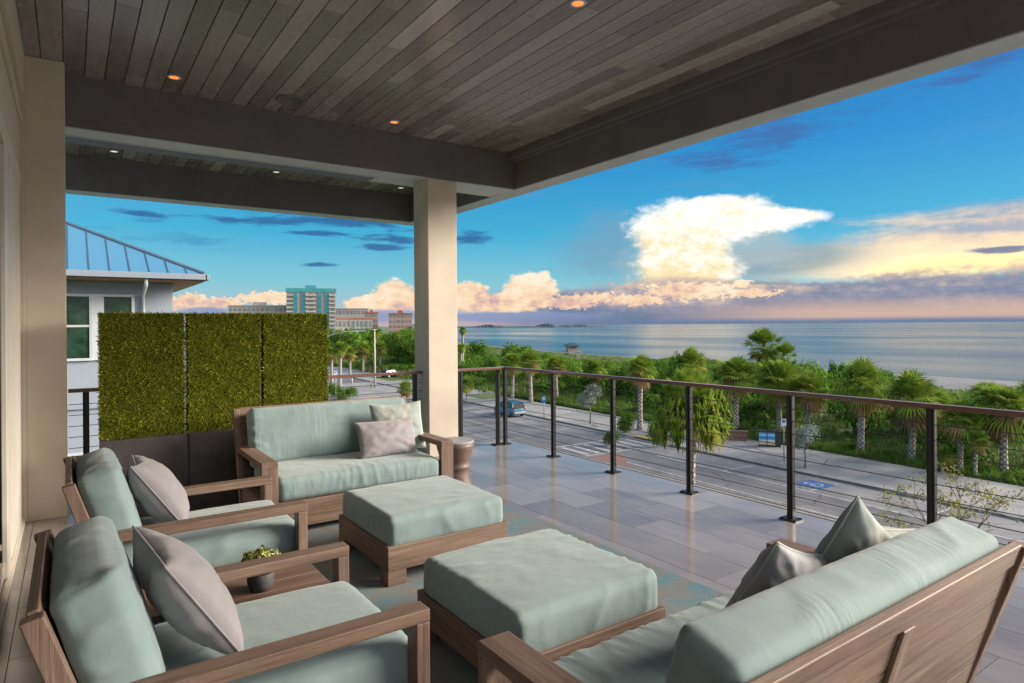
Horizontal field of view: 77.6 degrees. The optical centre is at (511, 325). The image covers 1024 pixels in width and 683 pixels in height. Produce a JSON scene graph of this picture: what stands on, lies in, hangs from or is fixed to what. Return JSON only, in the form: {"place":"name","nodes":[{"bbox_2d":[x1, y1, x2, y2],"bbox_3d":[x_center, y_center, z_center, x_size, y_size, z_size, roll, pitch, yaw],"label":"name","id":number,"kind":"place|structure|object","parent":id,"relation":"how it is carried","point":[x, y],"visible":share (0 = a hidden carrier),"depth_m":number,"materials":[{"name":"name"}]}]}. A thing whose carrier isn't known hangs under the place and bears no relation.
{"place":"outdoors","nodes":[
{"label":"outdoors","id":0,"kind":"place"},
{"bbox_2d":[15,0,24,54],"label":"roof","id":1,"kind":"structure","parent":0,"point":[19,26],"depth_m":5.83,"materials":[{"name":"paint"}]},
{"bbox_2d":[65,152,409,224],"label":"edge beam","id":2,"kind":"structure","parent":1,"relation":"attached to","point":[106,177],"depth_m":9.67,"materials":[{"name":"paint"}]},
{"bbox_2d":[403,0,1023,225],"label":"sea side beam","id":3,"kind":"structure","parent":1,"relation":"attached to","point":[887,43],"depth_m":5.44,"materials":[{"name":"paint"}]},
{"bbox_2d":[66,221,209,459],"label":"neighbouring house","id":4,"kind":"structure","parent":0,"point":[104,273],"depth_m":17.55,"materials":[{"name":"white paint"}]},
{"bbox_2d":[66,293,92,360],"bbox_3d":[-11.870,0.056,17.281,0.820,1.830,0.069,0,0,-35],"label":"window","id":5,"kind":"structure","parent":4,"relation":"in","point":[78,306],"depth_m":17.35,"materials":[{"name":"glass"}]},
{"bbox_2d":[101,294,134,313],"bbox_3d":[-11.041,0.050,17.857,0.800,1.830,0.069,0,0,-35],"label":"window","id":6,"kind":"structure","parent":4,"relation":"in","point":[121,303],"depth_m":17.87,"materials":[{"name":"glass"}]},
{"bbox_2d":[65,142,413,194],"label":"ceiling","id":7,"kind":"structure","parent":0,"point":[101,152],"depth_m":9.40,"materials":[{"name":"wood"}]},
{"bbox_2d":[336,308,368,317],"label":"apartment building","id":8,"kind":"structure","parent":0,"point":[350,313],"depth_m":519.84,"materials":[{"name":"concrete"}]},
{"bbox_2d":[260,367,502,400],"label":"side street","id":9,"kind":"structure","parent":0,"point":[372,391],"depth_m":101.61,"materials":[{"name":"asphalt"}]},
{"bbox_2d":[329,385,358,399],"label":"street shrub","id":10,"kind":"object","parent":9,"relation":"on","point":[342,392],"visible":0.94,"depth_m":87.75,"materials":[{"name":"green plant"}]},
{"bbox_2d":[388,310,412,333],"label":"apartment building","id":11,"kind":"structure","parent":0,"point":[399,320],"depth_m":479.88,"materials":[{"name":"ceramic"}]},
{"bbox_2d":[457,323,606,327],"bbox_3d":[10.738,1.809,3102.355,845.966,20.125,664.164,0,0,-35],"label":"island","id":12,"kind":"structure","parent":0,"point":[544,325],"depth_m":3029.39,"materials":[{"name":"blue plant"}]},
{"bbox_2d":[66,47,1023,327],"label":"sky","id":13,"kind":"structure","parent":0,"point":[903,202],"materials":[{"name":"blue"}]},
{"bbox_2d":[183,342,1023,548],"bbox_3d":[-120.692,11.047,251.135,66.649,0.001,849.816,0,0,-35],"label":"road","id":14,"kind":"structure","parent":0,"point":[827,509],"depth_m":44.25,"materials":[{"name":"grey asphalt"}]},
{"bbox_2d":[592,453,629,466],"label":"brick paving","id":15,"kind":"structure","parent":14,"relation":"on","point":[620,460],"depth_m":48.21,"materials":[{"name":"brick"}]},
{"bbox_2d":[336,379,1022,541],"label":"road marking","id":16,"kind":"object","parent":14,"relation":"on","point":[678,460],"visible":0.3,"depth_m":50.60,"materials":[{"name":"paint"}]},
{"bbox_2d":[463,406,1023,540],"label":"parking lane","id":17,"kind":"structure","parent":14,"relation":"on","point":[840,487],"depth_m":41.64,"materials":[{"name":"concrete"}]},
{"bbox_2d":[493,400,525,416],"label":"parked car","id":18,"kind":"object","parent":17,"relation":"on","point":[520,405],"visible":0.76,"depth_m":70.41,"materials":[{"name":"blue paint"}]},
{"bbox_2d":[646,421,662,445],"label":"roadside bush","id":19,"kind":"object","parent":17,"relation":"on","point":[650,431],"visible":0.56,"depth_m":52.51,"materials":[{"name":"green plant"}]},
{"bbox_2d":[795,480,835,488],"bbox_3d":[19.010,9.997,40.050,1.800,0.006,1.800,0,0,-32],"label":"accessible bay marking","id":20,"kind":"object","parent":17,"relation":"on","point":[816,484],"visible":0.98,"depth_m":40.03,"materials":[{"name":"blue paint"}]},
{"bbox_2d":[870,462,1023,532],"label":"sparse tree","id":21,"kind":"object","parent":14,"relation":"on","point":[958,506],"visible":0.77,"depth_m":18.52,"materials":[{"name":"green plant"}]},
{"bbox_2d":[184,322,1023,381],"bbox_3d":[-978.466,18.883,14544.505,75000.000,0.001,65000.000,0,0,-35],"label":"sea","id":22,"kind":"structure","parent":0,"point":[986,350],"depth_m":401.27,"materials":[{"name":"blue liquid"}]},
{"bbox_2d":[184,357,1023,517],"bbox_3d":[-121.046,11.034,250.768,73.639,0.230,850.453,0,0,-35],"label":"sidewalk","id":23,"kind":"structure","parent":0,"point":[872,479],"depth_m":45.10,"materials":[{"name":"concrete"}]},
{"bbox_2d":[501,352,521,398],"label":"sabal palm","id":24,"kind":"object","parent":23,"relation":"on","point":[510,357],"visible":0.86,"depth_m":87.23,"materials":[{"name":"green plant"}]},
{"bbox_2d":[516,348,542,401],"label":"sabal palm","id":25,"kind":"object","parent":23,"relation":"on","point":[529,356],"visible":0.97,"depth_m":82.65,"materials":[{"name":"green plant"}]},
{"bbox_2d":[577,383,602,423],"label":"silver tree","id":26,"kind":"object","parent":23,"relation":"on","point":[593,390],"visible":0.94,"depth_m":64.46,"materials":[{"name":"grey plant"}]},
{"bbox_2d":[624,353,659,429],"bbox_3d":[12.249,6.364,60.564,3.241,7.585,3.962,0,0,-38],"label":"sabal palm","id":27,"kind":"object","parent":23,"relation":"on","point":[641,362],"visible":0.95,"depth_m":60.27,"materials":[{"name":"green plant"}]},
{"bbox_2d":[725,430,748,440],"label":"brick wall","id":28,"kind":"structure","parent":23,"relation":"on","point":[740,433],"depth_m":54.58,"materials":[{"name":"brick"}]},
{"bbox_2d":[757,430,781,446],"bbox_3d":[20.990,9.233,51.922,1.829,1.271,0.525,0,0,22],"label":"poster kiosk","id":29,"kind":"object","parent":23,"relation":"on","point":[769,436],"visible":0.88,"depth_m":51.73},
{"bbox_2d":[795,422,820,467],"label":"silver tree","id":30,"kind":"object","parent":23,"relation":"on","point":[800,442],"visible":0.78,"depth_m":43.90,"materials":[{"name":"grey plant"}]},
{"bbox_2d":[184,328,1023,469],"bbox_3d":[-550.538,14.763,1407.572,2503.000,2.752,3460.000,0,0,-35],"label":"ground","id":31,"kind":"structure","parent":0,"point":[952,383],"depth_m":102.11,"materials":[{"name":"green plant"}]},
{"bbox_2d":[227,302,285,338],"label":"hotel wing","id":32,"kind":"structure","parent":31,"relation":"on","point":[259,307],"depth_m":454.97,"materials":[{"name":"concrete"}]},
{"bbox_2d":[285,285,335,331],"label":"hotel tower","id":33,"kind":"structure","parent":31,"relation":"on","point":[310,299],"depth_m":450.44,"materials":[{"name":"blue glass"}]},
{"bbox_2d":[331,341,347,386],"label":"sabal palm","id":34,"kind":"object","parent":31,"relation":"on","point":[341,346],"visible":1,"depth_m":106.25,"materials":[{"name":"green plant"}]},
{"bbox_2d":[336,318,372,331],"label":"terrace building","id":35,"kind":"structure","parent":31,"relation":"on","point":[344,323],"depth_m":470.39,"materials":[{"name":"ceramic"}]},
{"bbox_2d":[338,327,373,358],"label":"woodland tree","id":36,"kind":"object","parent":31,"relation":"on","point":[355,340],"visible":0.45,"depth_m":180.42,"materials":[{"name":"green plant"}]},
{"bbox_2d":[355,342,370,372],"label":"sabal palm","id":37,"kind":"object","parent":31,"relation":"on","point":[364,350],"visible":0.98,"depth_m":140.14,"materials":[{"name":"green plant"}]},
{"bbox_2d":[385,332,414,363],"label":"woodland tree","id":38,"kind":"object","parent":31,"relation":"on","point":[397,342],"visible":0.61,"depth_m":152.31,"materials":[{"name":"green plant"}]},
{"bbox_2d":[396,379,411,401],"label":"sabal palm","id":39,"kind":"object","parent":31,"relation":"on","point":[405,387],"visible":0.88,"depth_m":83.36,"materials":[{"name":"green plant"}]},
{"bbox_2d":[401,324,414,360],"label":"woodland tree","id":40,"kind":"object","parent":31,"relation":"on","point":[410,350],"visible":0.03,"depth_m":144.53,"materials":[{"name":"green plant"}]},
{"bbox_2d":[465,339,490,358],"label":"skyline bush","id":41,"kind":"object","parent":31,"relation":"on","point":[477,348],"visible":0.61,"depth_m":158.05,"materials":[{"name":"green plant"}]},
{"bbox_2d":[501,341,537,355],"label":"skyline bush","id":42,"kind":"object","parent":31,"relation":"on","point":[520,349],"visible":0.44,"depth_m":172.97,"materials":[{"name":"green plant"}]},
{"bbox_2d":[527,379,567,392],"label":"dune bush","id":43,"kind":"object","parent":31,"relation":"on","point":[545,386],"visible":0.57,"depth_m":92.10,"materials":[{"name":"green plant"}]},
{"bbox_2d":[544,356,566,395],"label":"sabal palm","id":44,"kind":"object","parent":31,"relation":"on","point":[555,360],"visible":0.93,"depth_m":85.79,"materials":[{"name":"green plant"}]},
{"bbox_2d":[558,360,586,389],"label":"sea grape bush","id":45,"kind":"object","parent":31,"relation":"on","point":[568,379],"visible":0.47,"depth_m":94.72,"materials":[{"name":"green plant"}]},
{"bbox_2d":[562,343,593,358],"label":"lifeguard tower","id":46,"kind":"structure","parent":31,"relation":"on","point":[571,347],"depth_m":188.43,"materials":[{"name":"wood"}]},
{"bbox_2d":[574,360,608,393],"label":"sea grape bush","id":47,"kind":"object","parent":31,"relation":"on","point":[582,381],"visible":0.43,"depth_m":90.34,"materials":[{"name":"green plant"}]},
{"bbox_2d":[583,358,605,392],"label":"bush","id":48,"kind":"object","parent":31,"relation":"on","point":[595,365],"visible":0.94,"depth_m":88.63,"materials":[{"name":"green plant"}]},
{"bbox_2d":[604,361,631,395],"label":"sea grape bush","id":49,"kind":"object","parent":31,"relation":"on","point":[618,382],"visible":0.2,"depth_m":87.17,"materials":[{"name":"green plant"}]},
{"bbox_2d":[616,412,635,432],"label":"roadside bush","id":50,"kind":"object","parent":31,"relation":"on","point":[625,423],"visible":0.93,"depth_m":58.74,"materials":[{"name":"green plant"}]},
{"bbox_2d":[620,359,651,397],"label":"sea grape bush","id":51,"kind":"object","parent":31,"relation":"on","point":[627,385],"visible":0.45,"depth_m":83.70,"materials":[{"name":"green plant"}]},
{"bbox_2d":[260,345,1023,486],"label":"ground cover","id":52,"kind":"object","parent":31,"relation":"on","point":[356,363],"visible":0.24,"depth_m":64.37,"materials":[{"name":"green plant"}]},
{"bbox_2d":[632,389,664,415],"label":"sea grape bush","id":53,"kind":"object","parent":31,"relation":"on","point":[647,397],"visible":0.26,"depth_m":71.75,"materials":[{"name":"green plant"}]},
{"bbox_2d":[328,372,1023,520],"bbox_3d":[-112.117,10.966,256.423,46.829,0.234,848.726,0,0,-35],"label":"kerb","id":54,"kind":"structure","parent":31,"relation":"on","point":[921,498],"depth_m":42.93,"materials":[{"name":"concrete"}]},
{"bbox_2d":[666,351,687,380],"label":"sea grape bush","id":55,"kind":"object","parent":31,"relation":"on","point":[672,368],"visible":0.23,"depth_m":83.85,"materials":[{"name":"green plant"}]},
{"bbox_2d":[647,365,735,482],"bbox_3d":[6.889,5.775,24.609,3.406,8.665,3.487,0,0,-35],"label":"weeping palm","id":56,"kind":"object","parent":31,"relation":"on","point":[692,376],"visible":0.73,"depth_m":23.82,"materials":[{"name":"green plant"}]},
{"bbox_2d":[675,346,708,374],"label":"tree","id":57,"kind":"object","parent":31,"relation":"on","point":[690,353],"visible":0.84,"depth_m":83.00,"materials":[{"name":"green plant"}]},
{"bbox_2d":[713,355,763,429],"bbox_3d":[20.769,6.343,59.182,4.778,7.392,5.534,0,0,-26],"label":"sabal palm","id":58,"kind":"object","parent":31,"relation":"on","point":[735,365],"visible":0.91,"depth_m":58.41,"materials":[{"name":"green plant"}]},
{"bbox_2d":[714,372,772,421],"bbox_3d":[24.164,7.516,65.970,6.120,5.442,6.037,0,0,-3],"label":"sea grape bush","id":59,"kind":"object","parent":31,"relation":"on","point":[750,396],"visible":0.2,"depth_m":64.94,"materials":[{"name":"green plant"}]},
{"bbox_2d":[741,326,785,363],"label":"sabal palm","id":60,"kind":"object","parent":31,"relation":"on","point":[763,337],"visible":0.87,"depth_m":110.72,"materials":[{"name":"green plant"}]},
{"bbox_2d":[739,394,797,428],"bbox_3d":[24.122,8.167,60.095,4.202,3.827,5.333,0,0,-15],"label":"sea grape bush","id":61,"kind":"object","parent":31,"relation":"on","point":[762,411],"visible":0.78,"depth_m":59.98,"materials":[{"name":"green plant"}]},
{"bbox_2d":[754,358,802,430],"bbox_3d":[24.295,6.380,57.911,4.661,7.026,5.346,0,0,-4],"label":"sabal palm","id":62,"kind":"object","parent":31,"relation":"on","point":[777,369],"visible":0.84,"depth_m":57.12,"materials":[{"name":"green plant"}]},
{"bbox_2d":[767,341,799,361],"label":"sabal palm","id":63,"kind":"object","parent":31,"relation":"on","point":[785,347],"visible":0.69,"depth_m":107.57,"materials":[{"name":"green plant"}]},
{"bbox_2d":[784,357,830,412],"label":"sea grape bush","id":64,"kind":"object","parent":31,"relation":"on","point":[803,369],"visible":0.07,"depth_m":68.74,"materials":[{"name":"green plant"}]},
{"bbox_2d":[788,369,835,430],"bbox_3d":[25.869,6.814,55.277,3.885,6.130,4.376,0,0,-27],"label":"sabal palm","id":65,"kind":"object","parent":31,"relation":"on","point":[807,381],"visible":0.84,"depth_m":55.05,"materials":[{"name":"green plant"}]},
{"bbox_2d":[838,438,875,452],"bbox_3d":[26.738,9.486,49.782,2.613,1.192,2.683,0,0,-37],"label":"border bush","id":66,"kind":"object","parent":31,"relation":"on","point":[849,445],"visible":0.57,"depth_m":49.37,"materials":[{"name":"green plant"}]},
{"bbox_2d":[823,365,893,438],"bbox_3d":[30.284,6.647,55.693,5.456,6.910,5.162,0,0,-38],"label":"sea grape bush","id":67,"kind":"object","parent":31,"relation":"on","point":[872,424],"visible":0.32,"depth_m":54.88,"materials":[{"name":"green plant"}]},
{"bbox_2d":[827,356,898,452],"bbox_3d":[27.029,6.138,49.002,5.315,7.809,5.068,0,0,25],"label":"sabal palm","id":68,"kind":"object","parent":31,"relation":"on","point":[862,372],"visible":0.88,"depth_m":48.41,"materials":[{"name":"green plant"}]},
{"bbox_2d":[875,367,951,460],"bbox_3d":[28.752,6.495,45.517,4.967,7.092,4.984,0,0,18],"label":"sabal palm","id":69,"kind":"object","parent":31,"relation":"on","point":[910,384],"visible":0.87,"depth_m":45.29,"materials":[{"name":"green plant"}]},
{"bbox_2d":[923,388,956,456],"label":"sabal palm","id":70,"kind":"object","parent":31,"relation":"on","point":[943,396],"visible":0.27,"depth_m":46.95,"materials":[{"name":"green plant"}]},
{"bbox_2d":[937,444,959,472],"bbox_3d":[29.007,8.945,42.707,1.779,2.205,2.106,0,0,10],"label":"bush","id":71,"kind":"object","parent":31,"relation":"on","point":[942,449],"visible":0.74,"depth_m":42.44,"materials":[{"name":"green plant"}]},
{"bbox_2d":[916,424,999,465],"bbox_3d":[32.221,8.545,45.996,4.794,3.350,4.729,0,0,17],"label":"sea grape bush","id":72,"kind":"object","parent":31,"relation":"on","point":[966,455],"visible":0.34,"depth_m":45.12,"materials":[{"name":"green plant"}]},
{"bbox_2d":[937,399,984,469],"bbox_3d":[29.720,7.470,42.408,3.393,5.140,3.337,0,0,2],"label":"sabal palm","id":73,"kind":"object","parent":31,"relation":"on","point":[959,421],"visible":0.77,"depth_m":42.19,"materials":[{"name":"green plant"}]},
{"bbox_2d":[942,388,992,451],"bbox_3d":[35.420,7.545,49.761,3.843,5.355,3.636,0,0,2],"label":"sea grape bush","id":74,"kind":"object","parent":31,"relation":"on","point":[959,398],"visible":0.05,"depth_m":49.69,"materials":[{"name":"green plant"}]},
{"bbox_2d":[960,425,994,477],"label":"sabal palm","id":75,"kind":"object","parent":31,"relation":"on","point":[977,435],"visible":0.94,"depth_m":41.13,"materials":[{"name":"green plant"}]},
{"bbox_2d":[964,381,1009,406],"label":"sabal palm","id":76,"kind":"object","parent":31,"relation":"on","point":[978,386],"visible":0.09,"depth_m":55.17,"materials":[{"name":"green plant"}]},
{"bbox_2d":[959,383,1023,474],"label":"sabal palm","id":77,"kind":"object","parent":31,"relation":"on","point":[1005,395],"visible":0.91,"depth_m":41.52,"materials":[{"name":"green plant"}]},
{"bbox_3d":[-1.207,6.078,-6.169,18.900,8.170,23.300,0,0,-35],"label":"house","id":78,"kind":"object","parent":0,"visible":0},
{"bbox_2d":[0,438,1023,682],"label":"terrace floor","id":79,"kind":"structure","parent":78,"relation":"on","point":[716,538],"depth_m":5.30,"materials":[{"name":"tile"}]},
{"bbox_2d":[0,0,67,522],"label":"house wall","id":80,"kind":"structure","parent":79,"relation":"on","point":[32,98],"depth_m":5.51,"materials":[{"name":"beige paint"}]},
{"bbox_2d":[0,108,24,632],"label":"sliding door","id":81,"kind":"structure","parent":80,"relation":"attached to","point":[12,523],"depth_m":4.34,"materials":[{"name":"beige paint"}]},
{"bbox_2d":[65,73,513,196],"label":"cross beam","id":82,"kind":"structure","parent":80,"relation":"on","point":[98,109],"depth_m":6.91,"materials":[{"name":"paint"}]},
{"bbox_2d":[65,135,375,180],"bbox_3d":[-3.163,-1.825,7.043,3.430,0.014,0.240,0,0,-35],"label":"linear vent","id":83,"kind":"object","parent":82,"relation":"attached to","point":[133,147],"visible":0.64,"depth_m":6.92,"materials":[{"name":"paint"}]},
{"bbox_2d":[16,0,886,152],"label":"terrace ceiling","id":84,"kind":"structure","parent":80,"relation":"attached to","point":[506,76],"depth_m":5.43,"materials":[{"name":"brown wood"}]},
{"bbox_2d":[276,94,304,104],"bbox_3d":[-2.285,-2.323,6.572,0.290,0.013,0.290,0,0,-35],"label":"ceiling speaker","id":85,"kind":"object","parent":84,"relation":"attached to","point":[288,99],"visible":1,"depth_m":6.56,"materials":[{"name":"paint"}]},
{"bbox_2d":[96,310,187,516],"bbox_3d":[-3.298,0.767,5.693,0.719,1.821,0.280,0,0,-35],"label":"hedge screen","id":86,"kind":"object","parent":79,"relation":"on","point":[141,387],"visible":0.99,"depth_m":5.63,"materials":[{"name":"plant"}]},
{"bbox_2d":[184,312,262,509],"bbox_3d":[-2.744,0.767,6.078,0.712,1.812,0.280,0,0,-35],"label":"hedge screen","id":87,"kind":"object","parent":79,"relation":"on","point":[223,359],"visible":0.94,"depth_m":5.96,"materials":[{"name":"plant"}]},
{"bbox_2d":[68,371,422,454],"bbox_3d":[-2.673,1.133,7.088,3.710,1.080,0.120,0,0,-35],"label":"cable railing","id":88,"kind":"object","parent":79,"relation":"on","point":[86,433],"visible":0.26,"depth_m":6.13,"materials":[{"name":"brown metal"}]},
{"bbox_2d":[260,311,329,405],"bbox_3d":[-2.199,0.763,6.457,0.706,1.812,0.280,0,0,-35],"label":"hedge screen","id":89,"kind":"object","parent":79,"relation":"on","point":[294,358],"visible":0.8,"depth_m":6.39,"materials":[{"name":"plant"}]},
{"bbox_2d":[232,396,452,524],"bbox_3d":[-1.532,1.192,5.815,1.690,0.928,1.069,0,0,-35],"label":"sofa","id":90,"kind":"object","parent":79,"relation":"on","point":[308,453],"visible":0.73,"depth_m":5.66,"materials":[{"name":"teal fabric"}]},
{"bbox_2d":[355,417,417,458],"bbox_3d":[-1.154,1.042,5.891,0.587,0.348,0.162,0,-20,-38],"label":"throw pillow","id":91,"kind":"object","parent":90,"relation":"on","point":[385,438],"visible":0.98,"depth_m":5.82,"materials":[{"name":"beige fabric"}]},
{"bbox_2d":[369,401,425,447],"bbox_3d":[-1.102,0.972,6.148,0.527,0.468,0.158,0,-18,-31],"label":"throw pillow","id":92,"kind":"object","parent":90,"relation":"on","point":[390,412],"visible":0.55,"depth_m":6.15,"materials":[{"name":"grey fabric"}]},
{"bbox_2d":[414,178,457,456],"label":"column","id":93,"kind":"structure","parent":79,"relation":"on","point":[435,273],"depth_m":8.11,"materials":[{"name":"beige paint"}]},
{"bbox_2d":[151,504,723,682],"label":"rug","id":94,"kind":"object","parent":79,"relation":"on","point":[676,593],"visible":0.09,"depth_m":4.03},
{"bbox_2d":[62,448,307,616],"bbox_3d":[-1.963,1.193,3.836,1.209,0.932,0.890,0,0,-35],"label":"armchair","id":95,"kind":"object","parent":94,"relation":"on","point":[96,483],"visible":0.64,"depth_m":3.61,"materials":[{"name":"teal fabric"}]},
{"bbox_2d":[126,455,189,522],"bbox_3d":[-2.104,0.979,3.782,0.239,0.468,0.487,-40,17,-26],"label":"throw pillow","id":96,"kind":"object","parent":95,"relation":"on","point":[158,492],"visible":0.92,"depth_m":3.61,"materials":[{"name":"beige fabric"}]},
{"bbox_2d":[19,516,429,682],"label":"armchair","id":97,"kind":"object","parent":94,"relation":"on","point":[87,619],"visible":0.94,"depth_m":2.17,"materials":[{"name":"green fabric"}]},
{"bbox_2d":[132,526,243,654],"bbox_3d":[-1.189,0.964,2.323,0.477,0.468,0.220,3,36,48],"label":"throw pillow","id":98,"kind":"object","parent":97,"relation":"on","point":[185,589],"visible":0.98,"depth_m":2.19,"materials":[{"name":"beige fabric"}]},
{"bbox_2d":[164,564,329,621],"bbox_3d":[-1.340,1.491,3.239,0.720,0.326,0.516,0,0,-35],"label":"table","id":99,"kind":"object","parent":94,"relation":"on","point":[297,578],"visible":0.18,"depth_m":3.27,"materials":[{"name":"brown wood"}]},
{"bbox_2d":[241,544,280,592],"bbox_3d":[-1.256,1.218,3.209,0.200,0.219,0.224,0,0,-35],"label":"potted plant","id":100,"kind":"object","parent":99,"relation":"on","point":[260,583],"visible":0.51,"depth_m":3.17,"materials":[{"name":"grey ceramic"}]},
{"bbox_2d":[339,475,507,586],"bbox_3d":[-0.661,1.426,4.643,0.917,0.446,0.899,0,0,-35],"label":"ottoman","id":101,"kind":"object","parent":94,"relation":"on","point":[393,531],"visible":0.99,"depth_m":4.33,"materials":[{"name":"teal fabric"}]},
{"bbox_2d":[417,528,665,668],"bbox_3d":[0.128,1.420,3.264,0.914,0.447,0.914,0,0,-35],"label":"ottoman","id":102,"kind":"object","parent":94,"relation":"on","point":[552,595],"visible":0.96,"depth_m":3.03,"materials":[{"name":"green fabric"}]},
{"bbox_2d":[478,517,1023,682],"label":"sofa","id":103,"kind":"object","parent":94,"relation":"on","point":[926,603],"visible":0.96,"depth_m":1.93,"materials":[{"name":"green fabric"}]},
{"bbox_2d":[725,541,826,607],"bbox_3d":[0.981,0.981,2.348,0.467,0.408,0.169,22,13,-35],"label":"throw pillow","id":104,"kind":"object","parent":103,"relation":"on","point":[776,563],"visible":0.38,"depth_m":2.21,"materials":[{"name":"fabric"}]},
{"bbox_2d":[814,495,916,563],"bbox_3d":[1.358,0.933,2.488,0.527,0.488,0.182,25,8,-28],"label":"throw pillow","id":105,"kind":"object","parent":103,"relation":"on","point":[857,527],"visible":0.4,"depth_m":2.35,"materials":[{"name":"grey fabric"}]},
{"bbox_2d":[436,437,473,484],"bbox_3d":[-0.563,1.397,6.325,0.378,0.522,0.378,0,0,-35],"label":"garden stool","id":106,"kind":"object","parent":79,"relation":"on","point":[462,449],"visible":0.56,"depth_m":6.20,"materials":[{"name":"ceramic"}]},
{"bbox_2d":[458,367,503,445],"bbox_3d":[-0.467,1.117,8.625,0.832,1.080,0.120,0,0,-35],"label":"cable railing","id":107,"kind":"object","parent":79,"relation":"on","point":[461,395],"visible":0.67,"depth_m":8.67,"materials":[{"name":"brown metal"}]},
{"bbox_2d":[500,366,1023,565],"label":"cable railing","id":108,"kind":"object","parent":79,"relation":"on","point":[931,446],"visible":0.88,"depth_m":5.35,"materials":[{"name":"brown metal"}]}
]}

